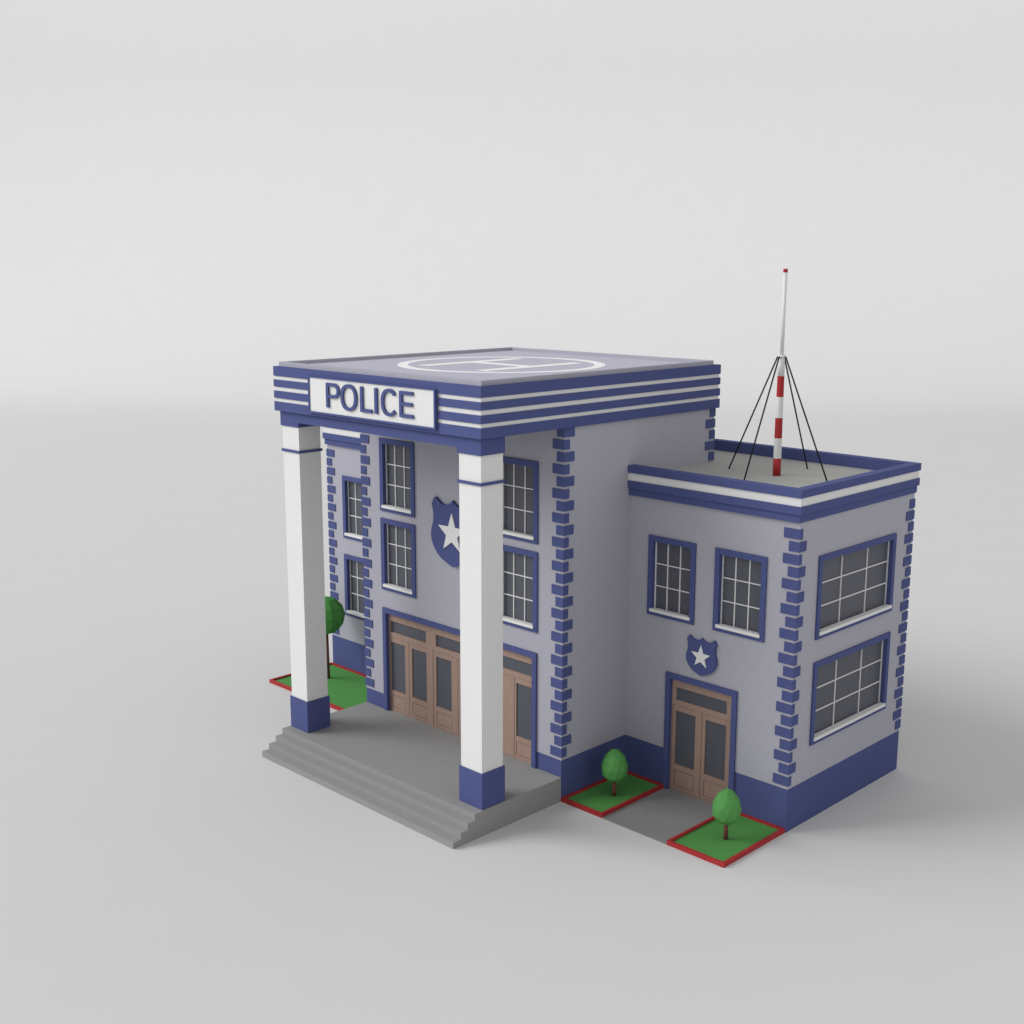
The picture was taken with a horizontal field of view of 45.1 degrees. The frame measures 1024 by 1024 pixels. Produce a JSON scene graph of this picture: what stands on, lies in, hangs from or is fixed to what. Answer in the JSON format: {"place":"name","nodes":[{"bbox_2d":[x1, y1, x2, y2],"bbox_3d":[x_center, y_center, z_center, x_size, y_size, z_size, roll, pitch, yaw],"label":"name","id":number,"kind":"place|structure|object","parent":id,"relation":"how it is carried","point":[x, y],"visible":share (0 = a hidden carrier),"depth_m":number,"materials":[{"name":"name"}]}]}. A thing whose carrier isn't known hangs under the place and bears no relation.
{"place":"outdoors","nodes":[
{"label":"outdoors","id":0,"kind":"place"},
{"bbox_2d":[0,0,1023,401],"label":"backdrop","id":1,"kind":"structure","parent":0,"point":[220,198],"depth_m":151.53,"materials":[{"name":"white"}]},
{"bbox_2d":[0,400,1023,1023],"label":"ground","id":2,"kind":"structure","parent":0,"point":[176,846],"depth_m":29.30,"materials":[{"name":"white"}]},
{"bbox_2d":[269,662,366,710],"bbox_3d":[-5.167,5.619,38.901,4.995,0.107,2.497,11,16,44],"label":"lawn bed","id":3,"kind":"object","parent":2,"relation":"on","point":[347,687],"visible":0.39,"depth_m":39.33,"materials":[{"name":"green plant"}]},
{"bbox_2d":[325,596,344,678],"bbox_3d":[-5.991,4.041,39.794,1.215,2.740,1.229,11,16,44],"label":"round tree","id":4,"kind":"object","parent":3,"relation":"on","point":[334,612],"visible":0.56,"depth_m":39.32,"materials":[{"name":"green plant"}]},
{"bbox_2d":[262,702,560,848],"bbox_3d":[-2.752,6.658,32.355,7.727,0.637,3.802,11,16,44],"label":"entrance porch","id":5,"kind":"object","parent":2,"relation":"on","point":[402,769],"visible":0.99,"depth_m":31.47,"materials":[{"name":"grey concrete"}]},
{"bbox_2d":[273,347,921,832],"bbox_3d":[0.322,1.121,34.393,17.781,10.709,10.787,11,16,44],"label":"police station","id":6,"kind":"object","parent":2,"relation":"on","point":[625,531],"visible":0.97,"depth_m":30.81,"materials":[{"name":"grey paint"}]},
{"bbox_2d":[342,475,362,541],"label":"window","id":7,"kind":"structure","parent":6,"relation":"in","point":[351,486],"depth_m":39.61,"materials":[{"name":"grey glass"}]},
{"bbox_2d":[344,554,364,619],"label":"window","id":8,"kind":"structure","parent":6,"relation":"in","point":[353,565],"depth_m":40.12,"materials":[{"name":"grey glass"}]},
{"bbox_2d":[307,376,437,429],"bbox_3d":[-3.434,-2.657,29.651,4.836,0.930,0.120,11,16,44],"label":"police sign","id":9,"kind":"object","parent":6,"relation":"attached to","point":[411,406],"visible":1,"depth_m":29.46,"materials":[{"name":"white paint"}]},
{"bbox_2d":[379,438,414,517],"bbox_3d":[-3.106,-0.959,33.789,1.456,2.041,0.237,11,16,44],"label":"window","id":10,"kind":"structure","parent":6,"relation":"in","point":[396,457],"depth_m":33.87,"materials":[{"name":"grey glass"}]},
{"bbox_2d":[380,517,416,597],"bbox_3d":[-3.110,1.253,34.230,1.456,2.054,0.237,11,16,44],"label":"window","id":11,"kind":"structure","parent":6,"relation":"in","point":[398,539],"depth_m":34.32,"materials":[{"name":"grey glass"}]},
{"bbox_2d":[390,636,409,715],"bbox_3d":[-3.164,4.653,35.056,0.803,2.163,0.062,11,16,44],"label":"door","id":12,"kind":"structure","parent":6,"relation":"in","point":[399,649],"depth_m":35.06,"materials":[{"name":"brown wood"}]},
{"bbox_2d":[409,643,428,722],"bbox_3d":[-2.583,4.766,34.489,0.803,2.163,0.062,11,16,44],"label":"door","id":13,"kind":"structure","parent":6,"relation":"in","point":[418,655],"depth_m":34.50,"materials":[{"name":"brown wood"}]},
{"bbox_2d":[431,497,459,566],"bbox_3d":[-1.540,0.573,32.375,1.699,1.804,0.131,11,16,44],"label":"shield badge","id":14,"kind":"object","parent":6,"relation":"attached to","point":[445,533],"visible":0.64,"depth_m":32.50,"materials":[{"name":"blue paint"}]},
{"bbox_2d":[433,650,458,733],"bbox_3d":[-1.793,4.921,33.719,0.992,2.163,0.062,11,16,44],"label":"door","id":15,"kind":"structure","parent":6,"relation":"in","point":[445,667],"depth_m":33.72,"materials":[{"name":"brown wood"}]},
{"bbox_2d":[458,659,460,735],"bbox_3d":[-1.079,5.061,33.022,0.992,2.163,0.062,11,16,44],"label":"door","id":16,"kind":"structure","parent":6,"relation":"in","point":[459,672],"depth_m":33.32,"materials":[{"name":"brown wood"}]},
{"bbox_2d":[503,673,514,755],"bbox_3d":[-0.307,5.213,32.270,1.089,2.163,0.062,11,16,44],"label":"door","id":17,"kind":"structure","parent":6,"relation":"in","point":[508,681],"depth_m":32.00,"materials":[{"name":"brown wood"}]},
{"bbox_2d":[503,545,537,632],"bbox_3d":[0.153,1.893,31.049,1.456,2.054,0.237,11,16,44],"label":"window","id":18,"kind":"structure","parent":6,"relation":"in","point":[520,566],"depth_m":31.04,"materials":[{"name":"grey glass"}]},
{"bbox_2d":[503,456,538,543],"bbox_3d":[0.157,-0.319,30.608,1.456,2.041,0.237,11,16,44],"label":"window","id":19,"kind":"structure","parent":6,"relation":"in","point":[521,477],"depth_m":30.60,"materials":[{"name":"grey glass"}]},
{"bbox_2d":[515,677,531,762],"bbox_3d":[0.334,5.338,31.645,0.686,2.163,0.062,11,16,44],"label":"door","id":20,"kind":"structure","parent":6,"relation":"in","point":[523,688],"depth_m":31.67,"materials":[{"name":"brown wood"}]},
{"bbox_2d":[647,535,696,624],"bbox_3d":[3.995,1.664,30.684,1.456,2.048,0.237,11,16,44],"label":"window","id":21,"kind":"structure","parent":6,"relation":"in","point":[671,580],"depth_m":30.75,"materials":[{"name":"grey glass"}]},
{"bbox_2d":[671,704,701,796],"bbox_3d":[4.423,6.026,31.210,0.894,2.237,0.062,11,16,44],"label":"door","id":22,"kind":"structure","parent":6,"relation":"in","point":[687,723],"depth_m":31.21,"materials":[{"name":"brown wood"}]},
{"bbox_2d":[686,635,717,675],"bbox_3d":[4.652,3.556,30.281,0.917,0.974,0.104,11,16,44],"label":"shield badge","id":23,"kind":"object","parent":6,"relation":"attached to","point":[701,657],"visible":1,"depth_m":30.23,"materials":[{"name":"blue paint"}]},
{"bbox_2d":[700,713,730,801],"bbox_3d":[5.068,6.153,30.581,0.894,2.237,0.062,11,16,44],"label":"door","id":24,"kind":"structure","parent":6,"relation":"in","point":[715,745],"depth_m":30.60,"materials":[{"name":"brown wood"}]},
{"bbox_2d":[712,547,767,642],"bbox_3d":[5.433,1.946,29.282,1.456,2.048,0.237,11,16,44],"label":"window","id":25,"kind":"structure","parent":6,"relation":"in","point":[740,578],"depth_m":29.34,"materials":[{"name":"grey glass"}]},
{"bbox_2d":[728,269,827,480],"bbox_3d":[6.711,-3.439,30.788,2.107,5.163,2.107,0,11,0],"label":"antenna mast","id":26,"kind":"object","parent":6,"relation":"on","point":[781,363],"visible":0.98,"depth_m":30.80,"materials":[{"name":"metal"}]},
{"bbox_2d":[809,631,890,745],"bbox_3d":[8.356,4.315,30.587,0.237,2.060,3.640,11,16,44],"label":"window","id":27,"kind":"structure","parent":6,"relation":"in","point":[849,686],"depth_m":30.65,"materials":[{"name":"grey glass"}]},
{"bbox_2d":[814,533,896,639],"bbox_3d":[8.361,1.759,30.078,0.237,2.022,3.640,11,16,44],"label":"window","id":28,"kind":"structure","parent":6,"relation":"in","point":[855,584],"depth_m":30.14,"materials":[{"name":"grey glass"}]},
{"bbox_2d":[561,771,663,817],"bbox_3d":[2.583,7.136,31.354,1.342,0.107,2.484,11,16,44],"label":"lawn bed","id":29,"kind":"object","parent":2,"relation":"on","point":[598,799],"visible":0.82,"depth_m":31.25,"materials":[{"name":"green plant"}]},
{"bbox_2d":[601,749,627,796],"bbox_3d":[2.584,6.550,31.062,0.682,1.261,0.665,11,16,44],"label":"tree","id":30,"kind":"object","parent":29,"relation":"on","point":[614,766],"visible":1,"depth_m":30.80,"materials":[{"name":"green plant"}]},
{"bbox_2d":[602,788,712,844],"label":"path","id":31,"kind":"structure","parent":2,"relation":"on","point":[663,815],"depth_m":30.20,"materials":[{"name":"grey concrete"}]},
{"bbox_2d":[667,812,784,867],"bbox_3d":[5.034,7.617,28.965,1.606,0.107,2.484,11,16,44],"label":"lawn bed","id":32,"kind":"object","parent":2,"relation":"on","point":[705,841],"visible":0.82,"depth_m":28.81,"materials":[{"name":"green plant"}]},
{"bbox_2d":[712,788,741,839],"bbox_3d":[4.993,7.022,28.714,0.682,1.261,0.665,-4,12,-18],"label":"tree","id":33,"kind":"object","parent":32,"relation":"on","point":[726,808],"visible":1,"depth_m":28.46,"materials":[{"name":"green plant"}]}
]}

